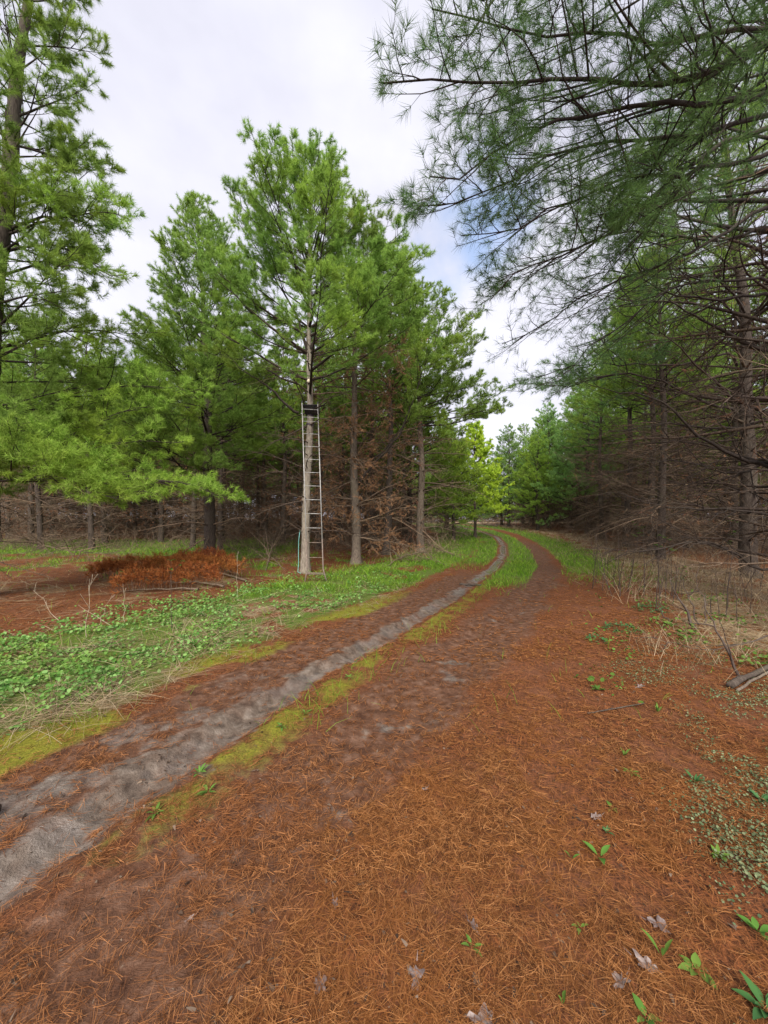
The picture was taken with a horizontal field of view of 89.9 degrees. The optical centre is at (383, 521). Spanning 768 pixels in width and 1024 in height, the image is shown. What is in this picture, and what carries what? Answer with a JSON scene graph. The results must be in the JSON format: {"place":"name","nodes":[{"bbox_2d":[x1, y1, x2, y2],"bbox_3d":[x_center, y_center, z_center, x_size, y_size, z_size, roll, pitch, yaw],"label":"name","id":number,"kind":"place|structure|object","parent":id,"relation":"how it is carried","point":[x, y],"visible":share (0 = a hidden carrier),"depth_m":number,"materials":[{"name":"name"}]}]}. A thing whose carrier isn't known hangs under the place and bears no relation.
{"place":"outdoors","nodes":[
{"label":"outdoors","id":0,"kind":"place"},
{"bbox_2d":[0,525,766,731],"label":"grass","id":1,"kind":"structure","parent":0,"point":[520,565],"depth_m":12.60,"materials":[{"name":"green plant"}]},
{"bbox_2d":[0,522,767,1023],"bbox_3d":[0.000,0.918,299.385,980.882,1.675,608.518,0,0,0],"label":"ground","id":2,"kind":"structure","parent":0,"point":[20,862],"depth_m":2.60,"materials":[{"name":"brown soil"}]},
{"bbox_2d":[0,328,46,540],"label":"pine tree","id":3,"kind":"object","parent":2,"relation":"on","point":[9,469],"visible":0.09,"depth_m":24.32,"materials":[{"name":"green plant"}]},
{"bbox_2d":[1,358,45,536],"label":"pine tree","id":4,"kind":"object","parent":2,"relation":"on","point":[7,518],"visible":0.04,"depth_m":27.74,"materials":[{"name":"green plant"}]},
{"bbox_2d":[0,331,84,543],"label":"pine tree","id":5,"kind":"object","parent":2,"relation":"on","point":[30,510],"visible":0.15,"depth_m":23.20,"materials":[{"name":"green plant"}]},
{"bbox_2d":[0,327,87,548],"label":"pine tree","id":6,"kind":"object","parent":2,"relation":"on","point":[39,515],"visible":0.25,"depth_m":19.84,"materials":[{"name":"green plant"}]},
{"bbox_2d":[15,355,85,537],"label":"pine tree","id":7,"kind":"object","parent":2,"relation":"on","point":[53,523],"visible":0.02,"depth_m":27.54,"materials":[{"name":"green plant"}]},
{"bbox_2d":[0,520,136,562],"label":"grass","id":8,"kind":"structure","parent":2,"relation":"on","point":[41,542],"depth_m":17.25,"materials":[{"name":"green plant"}]},
{"bbox_2d":[58,483,87,527],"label":"pine tree","id":9,"kind":"object","parent":2,"relation":"on","point":[78,508],"visible":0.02,"depth_m":41.39,"materials":[{"name":"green plant"}]},
{"bbox_2d":[13,328,137,549],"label":"pine tree","id":10,"kind":"object","parent":2,"relation":"on","point":[91,516],"visible":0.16,"depth_m":20.00,"materials":[{"name":"green plant"}]},
{"bbox_2d":[45,350,150,542],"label":"pine tree","id":11,"kind":"object","parent":2,"relation":"on","point":[106,515],"visible":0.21,"depth_m":23.59,"materials":[{"name":"green plant"}]},
{"bbox_2d":[55,395,149,538],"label":"pine tree","id":12,"kind":"object","parent":2,"relation":"on","point":[74,515],"visible":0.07,"depth_m":27.63,"materials":[{"name":"green plant"}]},
{"bbox_2d":[83,556,159,580],"bbox_3d":[-7.173,1.301,10.648,1.902,0.765,0.810,0,0,-13],"label":"fallen bough","id":13,"kind":"object","parent":2,"relation":"on","point":[121,565],"visible":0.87,"depth_m":10.62,"materials":[{"name":"brown plant"}]},
{"bbox_2d":[0,0,249,578],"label":"pine tree","id":14,"kind":"object","parent":2,"relation":"on","point":[44,442],"visible":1,"depth_m":7.89,"materials":[{"name":"green plant"}]},
{"bbox_2d":[107,366,186,538],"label":"pine tree","id":15,"kind":"object","parent":2,"relation":"on","point":[154,509],"visible":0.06,"depth_m":27.31,"materials":[{"name":"green plant"}]},
{"bbox_2d":[100,342,201,541],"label":"pine tree","id":16,"kind":"object","parent":2,"relation":"on","point":[160,521],"visible":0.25,"depth_m":24.48,"materials":[{"name":"green plant"}]},
{"bbox_2d":[121,361,183,534],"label":"pine tree","id":17,"kind":"object","parent":2,"relation":"on","point":[147,521],"visible":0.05,"depth_m":31.09,"materials":[{"name":"green plant"}]},
{"bbox_2d":[108,560,198,593],"bbox_3d":[-5.229,1.234,8.767,1.869,0.813,0.661,0,0,-18],"label":"fallen bough","id":18,"kind":"object","parent":2,"relation":"on","point":[157,574],"visible":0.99,"depth_m":8.70,"materials":[{"name":"brown plant"}]},
{"bbox_2d":[95,550,211,579],"bbox_3d":[-6.896,1.240,11.689,3.047,0.795,1.640,0,0,-27],"label":"fallen bough","id":19,"kind":"object","parent":2,"relation":"on","point":[128,558],"visible":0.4,"depth_m":11.62,"materials":[{"name":"brown plant"}]},
{"bbox_2d":[133,311,237,547],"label":"pine tree","id":20,"kind":"object","parent":2,"relation":"on","point":[195,527],"visible":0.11,"depth_m":20.92,"materials":[{"name":"green plant"}]},
{"bbox_2d":[149,557,224,587],"bbox_3d":[-4.865,1.235,9.529,2.202,0.810,0.619,0,0,11],"label":"fallen bough","id":21,"kind":"object","parent":2,"relation":"on","point":[213,569],"visible":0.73,"depth_m":9.48,"materials":[{"name":"brown plant"}]},
{"bbox_2d":[86,190,294,559],"bbox_3d":[-6.646,-5.271,14.567,7.030,15.164,7.929,0,0,0],"label":"pine tree","id":22,"kind":"object","parent":2,"relation":"on","point":[207,367],"visible":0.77,"depth_m":13.71,"materials":[{"name":"green plant"}]},
{"bbox_2d":[163,407,218,535],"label":"pine tree","id":23,"kind":"object","parent":2,"relation":"on","point":[191,487],"visible":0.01,"depth_m":30.46,"materials":[{"name":"green plant"}]},
{"bbox_2d":[146,552,246,581],"bbox_3d":[-5.285,1.222,11.031,3.771,0.793,0.949,0,0,19],"label":"fallen bough","id":24,"kind":"object","parent":2,"relation":"on","point":[209,559],"visible":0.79,"depth_m":11.04,"materials":[{"name":"brown plant"}]},
{"bbox_2d":[172,545,237,573],"bbox_3d":[-5.815,1.195,12.481,3.872,0.924,0.713,0,0,33],"label":"fallen bough","id":25,"kind":"object","parent":2,"relation":"on","point":[219,552],"visible":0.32,"depth_m":12.45,"materials":[{"name":"brown plant"}]},
{"bbox_2d":[169,322,270,549],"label":"pine tree","id":26,"kind":"object","parent":2,"relation":"on","point":[221,472],"visible":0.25,"depth_m":19.74,"materials":[{"name":"green plant"}]},
{"bbox_2d":[177,376,271,538],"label":"pine tree","id":27,"kind":"object","parent":2,"relation":"on","point":[231,484],"visible":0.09,"depth_m":27.36,"materials":[{"name":"green plant"}]},
{"bbox_2d":[0,559,454,736],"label":"clover patch","id":28,"kind":"object","parent":2,"relation":"on","point":[19,680],"visible":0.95,"depth_m":4.84,"materials":[{"name":"green plant"}]},
{"bbox_2d":[180,308,282,540],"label":"pine tree","id":29,"kind":"object","parent":2,"relation":"on","point":[250,359],"visible":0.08,"depth_m":24.43,"materials":[{"name":"green plant"}]},
{"bbox_2d":[214,462,260,527],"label":"pine tree","id":30,"kind":"object","parent":2,"relation":"on","point":[248,522],"visible":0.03,"depth_m":41.57,"materials":[{"name":"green plant"}]},
{"bbox_2d":[224,445,266,532],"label":"pine tree","id":31,"kind":"object","parent":2,"relation":"on","point":[250,502],"visible":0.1,"depth_m":35.00,"materials":[{"name":"brown plant"}]},
{"bbox_2d":[215,409,282,533],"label":"pine tree","id":32,"kind":"object","parent":2,"relation":"on","point":[256,483],"visible":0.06,"depth_m":30.50,"materials":[{"name":"brown plant"}]},
{"bbox_2d":[235,412,280,529],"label":"pine tree","id":33,"kind":"object","parent":2,"relation":"on","point":[262,489],"visible":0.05,"depth_m":37.35,"materials":[{"name":"brown plant"}]},
{"bbox_2d":[223,359,300,536],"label":"pine tree","id":34,"kind":"object","parent":2,"relation":"on","point":[264,483],"visible":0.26,"depth_m":27.59,"materials":[{"name":"green plant"}]},
{"bbox_2d":[246,538,295,568],"bbox_3d":[-4.490,1.368,15.061,1.790,1.396,5.117,0,0,-24],"label":"fallen branch","id":35,"kind":"object","parent":2,"relation":"on","point":[268,556],"visible":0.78,"depth_m":14.94,"materials":[{"name":"brown plant"}]},
{"bbox_2d":[249,514,297,570],"bbox_3d":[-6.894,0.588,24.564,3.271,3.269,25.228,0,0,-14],"label":"shrub","id":36,"kind":"object","parent":2,"relation":"on","point":[272,544],"visible":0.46,"depth_m":18.80,"materials":[{"name":"brown plant"}]},
{"bbox_2d":[248,430,314,531],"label":"pine tree","id":37,"kind":"object","parent":2,"relation":"on","point":[280,483],"visible":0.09,"depth_m":34.63,"materials":[{"name":"brown plant"}]},
{"bbox_2d":[238,333,336,543],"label":"pine tree","id":38,"kind":"object","parent":2,"relation":"on","point":[276,387],"visible":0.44,"depth_m":23.34,"materials":[{"name":"green plant"}]},
{"bbox_2d":[260,404,324,534],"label":"pine tree","id":39,"kind":"object","parent":2,"relation":"on","point":[288,468],"visible":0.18,"depth_m":30.71,"materials":[{"name":"green plant"}]},
{"bbox_2d":[163,117,436,573],"bbox_3d":[-2.345,-4.988,11.406,7.772,13.714,5.762,0,0,35],"label":"pine tree","id":40,"kind":"object","parent":2,"relation":"on","point":[365,284],"visible":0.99,"depth_m":10.77,"materials":[{"name":"green plant"}]},
{"bbox_2d":[301,401,326,581],"bbox_3d":[-2.090,-1.035,11.173,0.595,5.304,2.180,0,0,-16],"label":"ladder stand","id":41,"kind":"object","parent":2,"relation":"on","point":[306,409],"visible":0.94,"depth_m":11.10,"materials":[{"name":"silver metal"}]},
{"bbox_2d":[285,353,346,540],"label":"pine tree","id":42,"kind":"object","parent":2,"relation":"on","point":[316,473],"visible":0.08,"depth_m":27.29,"materials":[{"name":"brown plant"}]},
{"bbox_2d":[275,337,379,550],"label":"pine tree","id":43,"kind":"object","parent":2,"relation":"on","point":[321,414],"visible":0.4,"depth_m":19.81,"materials":[{"name":"green plant"}]},
{"bbox_2d":[310,405,368,535],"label":"pine tree","id":44,"kind":"object","parent":2,"relation":"on","point":[338,483],"visible":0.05,"depth_m":30.61,"materials":[{"name":"brown plant"}]},
{"bbox_2d":[311,320,388,541],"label":"pine tree","id":45,"kind":"object","parent":2,"relation":"on","point":[342,494],"visible":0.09,"depth_m":24.11,"materials":[{"name":"green plant"}]},
{"bbox_2d":[327,516,377,563],"bbox_3d":[-1.369,1.112,18.060,2.366,2.750,7.650,0,0,-25],"label":"shrub","id":46,"kind":"object","parent":2,"relation":"on","point":[350,545],"visible":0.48,"depth_m":18.00,"materials":[{"name":"brown plant"}]},
{"bbox_2d":[273,179,443,564],"bbox_3d":[-1.163,-4.752,14.211,5.871,13.212,6.137,0,0,-24],"label":"pine tree","id":47,"kind":"object","parent":2,"relation":"on","point":[355,482],"visible":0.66,"depth_m":13.93,"materials":[{"name":"green plant"}]},
{"bbox_2d":[333,369,404,538],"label":"pine tree","id":48,"kind":"object","parent":2,"relation":"on","point":[377,463],"visible":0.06,"depth_m":27.41,"materials":[{"name":"brown plant"}]},
{"bbox_2d":[318,308,425,550],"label":"pine tree","id":49,"kind":"object","parent":2,"relation":"on","point":[371,455],"visible":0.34,"depth_m":19.37,"materials":[{"name":"green plant"}]},
{"bbox_2d":[0,525,767,759],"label":"dry grass","id":50,"kind":"structure","parent":2,"relation":"on","point":[104,699],"depth_m":5.53,"materials":[{"name":"green plant"}]},
{"bbox_2d":[0,515,767,642],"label":"undergrowth","id":51,"kind":"object","parent":2,"relation":"on","point":[293,540],"visible":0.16,"depth_m":20.68,"materials":[{"name":"green plant"}]},
{"bbox_2d":[0,593,767,1023],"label":"forest litter","id":52,"kind":"object","parent":2,"relation":"on","point":[12,981],"visible":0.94,"depth_m":1.67,"materials":[{"name":"brown plant"}]},
{"bbox_2d":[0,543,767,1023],"bbox_3d":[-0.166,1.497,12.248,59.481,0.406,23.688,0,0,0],"label":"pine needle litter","id":53,"kind":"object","parent":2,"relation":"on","point":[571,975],"visible":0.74,"depth_m":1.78,"materials":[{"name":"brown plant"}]},
{"bbox_2d":[409,950,424,989],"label":"dead leaf","id":54,"kind":"object","parent":53,"relation":"on","point":[422,971],"visible":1,"depth_m":1.40,"materials":[{"name":"grey plant"}]},
{"bbox_2d":[466,1002,506,1023],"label":"dead leaf","id":55,"kind":"object","parent":53,"relation":"on","point":[470,1014],"visible":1,"depth_m":1.28,"materials":[{"name":"grey plant"}]},
{"bbox_2d":[361,520,408,563],"bbox_3d":[-0.381,0.953,18.929,2.585,2.508,10.231,0,0,-11],"label":"fallen branch","id":56,"kind":"object","parent":2,"relation":"on","point":[382,546],"visible":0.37,"depth_m":17.16,"materials":[{"name":"brown plant"}]},
{"bbox_2d":[327,281,464,557],"bbox_3d":[0.732,-4.670,17.494,6.967,13.068,6.196,0,0,0],"label":"pine tree","id":57,"kind":"object","parent":2,"relation":"on","point":[438,358],"visible":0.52,"depth_m":17.07,"materials":[{"name":"green plant"}]},
{"bbox_2d":[372,538,438,565],"bbox_3d":[1.331,1.553,15.447,2.362,1.963,5.272,0,0,42],"label":"fallen branch","id":58,"kind":"object","parent":2,"relation":"on","point":[416,553],"visible":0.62,"depth_m":15.17,"materials":[{"name":"brown plant"}]},
{"bbox_2d":[375,387,452,534],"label":"pine tree","id":59,"kind":"object","parent":2,"relation":"on","point":[406,471],"visible":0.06,"depth_m":31.24,"materials":[{"name":"brown plant"}]},
{"bbox_2d":[359,356,471,545],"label":"pine tree","id":60,"kind":"object","parent":2,"relation":"on","point":[438,456],"visible":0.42,"depth_m":23.49,"materials":[{"name":"green plant"}]},
{"bbox_2d":[405,520,460,557],"bbox_3d":[2.204,0.859,20.358,2.312,1.963,7.278,0,0,0],"label":"fallen branch","id":61,"kind":"object","parent":2,"relation":"on","point":[433,540],"visible":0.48,"depth_m":18.86,"materials":[{"name":"brown plant"}]},
{"bbox_2d":[370,276,514,556],"bbox_3d":[2.740,-5.081,18.801,7.046,13.681,6.834,0,0,0],"label":"pine tree","id":62,"kind":"object","parent":2,"relation":"on","point":[478,410],"visible":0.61,"depth_m":18.05,"materials":[{"name":"green plant"}]},
{"bbox_2d":[424,437,481,530],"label":"pine tree","id":63,"kind":"object","parent":2,"relation":"on","point":[464,511],"visible":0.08,"depth_m":37.05,"materials":[{"name":"green plant"}]},
{"bbox_2d":[425,425,495,539],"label":"pine tree","id":64,"kind":"object","parent":2,"relation":"on","point":[464,473],"visible":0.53,"depth_m":26.18,"materials":[{"name":"green plant"}]},
{"bbox_2d":[431,420,514,537],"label":"young tree","id":65,"kind":"object","parent":2,"relation":"on","point":[479,442],"visible":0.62,"depth_m":28.60,"materials":[{"name":"green plant"}]},
{"bbox_2d":[477,445,517,524],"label":"pine tree","id":66,"kind":"object","parent":2,"relation":"on","point":[505,512],"visible":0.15,"depth_m":50.83,"materials":[{"name":"green plant"}]},
{"bbox_2d":[478,423,530,526],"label":"pine tree","id":67,"kind":"object","parent":2,"relation":"on","point":[509,439],"visible":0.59,"depth_m":44.57,"materials":[{"name":"green plant"}]},
{"bbox_2d":[501,422,531,523],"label":"pine tree","id":68,"kind":"object","parent":2,"relation":"on","point":[521,430],"visible":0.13,"depth_m":55.05,"materials":[{"name":"green plant"}]},
{"bbox_2d":[499,428,564,529],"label":"pine tree","id":69,"kind":"object","parent":2,"relation":"on","point":[538,446],"visible":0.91,"depth_m":37.12,"materials":[{"name":"green plant"}]},
{"bbox_2d":[507,420,568,526],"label":"pine tree","id":70,"kind":"object","parent":2,"relation":"on","point":[546,477],"visible":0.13,"depth_m":45.08,"materials":[{"name":"green plant"}]},
{"bbox_2d":[505,399,578,528],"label":"pine tree","id":71,"kind":"object","parent":2,"relation":"on","point":[544,417],"visible":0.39,"depth_m":40.19,"materials":[{"name":"green plant"}]},
{"bbox_2d":[366,0,767,586],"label":"pine tree","id":72,"kind":"object","parent":2,"relation":"on","point":[615,218],"visible":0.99,"depth_m":3.70,"materials":[{"name":"green plant"}]},
{"bbox_2d":[542,395,597,527],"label":"pine tree","id":73,"kind":"object","parent":2,"relation":"on","point":[562,408],"visible":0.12,"depth_m":41.33,"materials":[{"name":"green plant"}]},
{"bbox_2d":[530,377,626,532],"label":"pine tree","id":74,"kind":"object","parent":2,"relation":"on","point":[551,476],"visible":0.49,"depth_m":32.92,"materials":[{"name":"green plant"}]},
{"bbox_2d":[546,379,610,526],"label":"pine tree","id":75,"kind":"object","parent":2,"relation":"on","point":[566,419],"visible":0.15,"depth_m":38.50,"materials":[{"name":"green plant"}]},
{"bbox_2d":[582,840,609,863],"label":"weed","id":76,"kind":"object","parent":2,"relation":"on","point":[604,849],"visible":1,"depth_m":1.89,"materials":[{"name":"green plant"}]},
{"bbox_2d":[553,344,648,538],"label":"pine tree","id":77,"kind":"object","parent":2,"relation":"on","point":[579,418],"visible":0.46,"depth_m":27.36,"materials":[{"name":"green plant"}]},
{"bbox_2d":[569,368,641,529],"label":"pine tree","id":78,"kind":"object","parent":2,"relation":"on","point":[609,477],"visible":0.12,"depth_m":34.27,"materials":[{"name":"green plant"}]},
{"bbox_2d":[611,967,630,988],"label":"dead leaf","id":79,"kind":"object","parent":2,"relation":"on","point":[619,985],"visible":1,"depth_m":1.38,"materials":[{"name":"grey plant"}]},
{"bbox_2d":[482,0,767,572],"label":"pine tree","id":80,"kind":"object","parent":2,"relation":"on","point":[759,231],"visible":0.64,"depth_m":7.12,"materials":[{"name":"green plant"}]},
{"bbox_2d":[503,24,767,578],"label":"pine tree","id":81,"kind":"object","parent":2,"relation":"on","point":[744,304],"visible":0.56,"depth_m":10.69,"materials":[{"name":"green plant"}]},
{"bbox_2d":[586,380,693,536],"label":"pine tree","id":82,"kind":"object","parent":2,"relation":"on","point":[623,439],"visible":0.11,"depth_m":27.36,"materials":[{"name":"green plant"}]},
{"bbox_2d":[563,272,721,550],"bbox_3d":[14.313,-6.081,21.403,7.463,16.195,7.275,0,0,-44],"label":"pine tree","id":83,"kind":"object","parent":2,"relation":"on","point":[626,502],"visible":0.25,"depth_m":21.86,"materials":[{"name":"green plant"}]},
{"bbox_2d":[629,948,663,973],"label":"dead leaf","id":84,"kind":"object","parent":2,"relation":"on","point":[641,958],"visible":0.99,"depth_m":1.43,"materials":[{"name":"grey plant"}]},
{"bbox_2d":[632,993,661,1023],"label":"weed","id":85,"kind":"object","parent":2,"relation":"on","point":[639,1004],"visible":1,"depth_m":1.29,"materials":[{"name":"green plant"}]},
{"bbox_2d":[572,254,736,559],"bbox_3d":[12.298,-5.246,17.558,6.752,14.651,6.582,0,0,20],"label":"pine tree","id":86,"kind":"object","parent":2,"relation":"on","point":[608,393],"visible":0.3,"depth_m":17.88,"materials":[{"name":"green plant"}]},
{"bbox_2d":[640,915,670,933],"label":"dead leaf","id":87,"kind":"object","parent":2,"relation":"on","point":[650,919],"visible":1,"depth_m":1.57,"materials":[{"name":"grey plant"}]},
{"bbox_2d":[641,928,672,954],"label":"weed","id":88,"kind":"object","parent":2,"relation":"on","point":[665,948],"visible":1,"depth_m":1.45,"materials":[{"name":"green plant"}]},
{"bbox_2d":[571,226,760,562],"bbox_3d":[11.040,-4.955,15.015,6.456,14.008,6.293,0,0,12],"label":"pine tree","id":89,"kind":"object","parent":2,"relation":"on","point":[662,415],"visible":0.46,"depth_m":15.21,"materials":[{"name":"green plant"}]},
{"bbox_2d":[575,570,767,702],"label":"verge weeds","id":90,"kind":"object","parent":2,"relation":"on","point":[590,678],"visible":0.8,"depth_m":5.54,"materials":[{"name":"green plant"}]},
{"bbox_2d":[626,344,729,541],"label":"pine tree","id":91,"kind":"object","parent":2,"relation":"on","point":[674,461],"visible":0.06,"depth_m":23.76,"materials":[{"name":"green plant"}]},
{"bbox_2d":[661,570,695,627],"bbox_3d":[4.511,1.205,6.015,0.494,0.897,0.414,0,0,0],"label":"shrub stem","id":92,"kind":"object","parent":2,"relation":"on","point":[687,611],"visible":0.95,"depth_m":5.93,"materials":[{"name":"brown plant"}]},
{"bbox_2d":[602,639,767,1023],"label":"creeping ground cover","id":93,"kind":"object","parent":2,"relation":"on","point":[742,865],"visible":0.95,"depth_m":2.18,"materials":[{"name":"green plant"}]},
{"bbox_2d":[656,399,729,539],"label":"pine tree","id":94,"kind":"object","parent":2,"relation":"on","point":[700,482],"visible":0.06,"depth_m":27.11,"materials":[{"name":"green plant"}]},
{"bbox_2d":[626,302,767,547],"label":"pine tree","id":95,"kind":"object","parent":2,"relation":"on","point":[726,425],"visible":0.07,"depth_m":20.97,"materials":[{"name":"green plant"}]},
{"bbox_2d":[678,952,717,989],"bbox_3d":[1.137,1.626,1.402,0.113,0.041,0.081,0,0,32],"label":"weed","id":96,"kind":"object","parent":2,"relation":"on","point":[695,959],"visible":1,"depth_m":1.41,"materials":[{"name":"green plant"}]},
{"bbox_2d":[634,243,767,555],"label":"pine tree","id":97,"kind":"object","parent":2,"relation":"on","point":[733,424],"visible":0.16,"depth_m":17.27,"materials":[{"name":"green plant"}]},
{"bbox_2d":[635,633,767,656],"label":"shrub stem","id":98,"kind":"object","parent":2,"relation":"on","point":[731,645],"visible":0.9,"depth_m":4.73,"materials":[{"name":"brown plant"}]},
{"bbox_2d":[676,562,739,675],"bbox_3d":[3.439,1.038,4.201,0.484,1.173,0.510,0,0,-11],"label":"shrub stem","id":99,"kind":"object","parent":2,"relation":"on","point":[729,654],"visible":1,"depth_m":4.13,"materials":[{"name":"brown plant"}]},
{"bbox_2d":[659,341,766,544],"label":"pine tree","id":100,"kind":"object","parent":2,"relation":"on","point":[727,495],"visible":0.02,"depth_m":23.39,"materials":[{"name":"green plant"}]},
{"bbox_2d":[695,243,767,557],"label":"pine tree","id":101,"kind":"object","parent":2,"relation":"on","point":[764,314],"visible":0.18,"depth_m":14.62,"materials":[{"name":"green plant"}]},
{"bbox_2d":[726,664,767,687],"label":"log","id":102,"kind":"object","parent":2,"relation":"on","point":[736,681],"visible":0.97,"depth_m":3.82,"materials":[{"name":"grey wood"}]},
{"bbox_2d":[731,970,767,1019],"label":"weed","id":103,"kind":"object","parent":2,"relation":"on","point":[758,1013],"visible":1,"depth_m":1.31,"materials":[{"name":"green plant"}]},
{"bbox_2d":[737,914,767,940],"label":"weed","id":104,"kind":"object","parent":2,"relation":"on","point":[755,925],"visible":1,"depth_m":1.54,"materials":[{"name":"green plant"}]},
{"bbox_2d":[0,0,767,521],"label":"sky","id":105,"kind":"structure","parent":0,"point":[181,87],"materials":[{"name":"white"}]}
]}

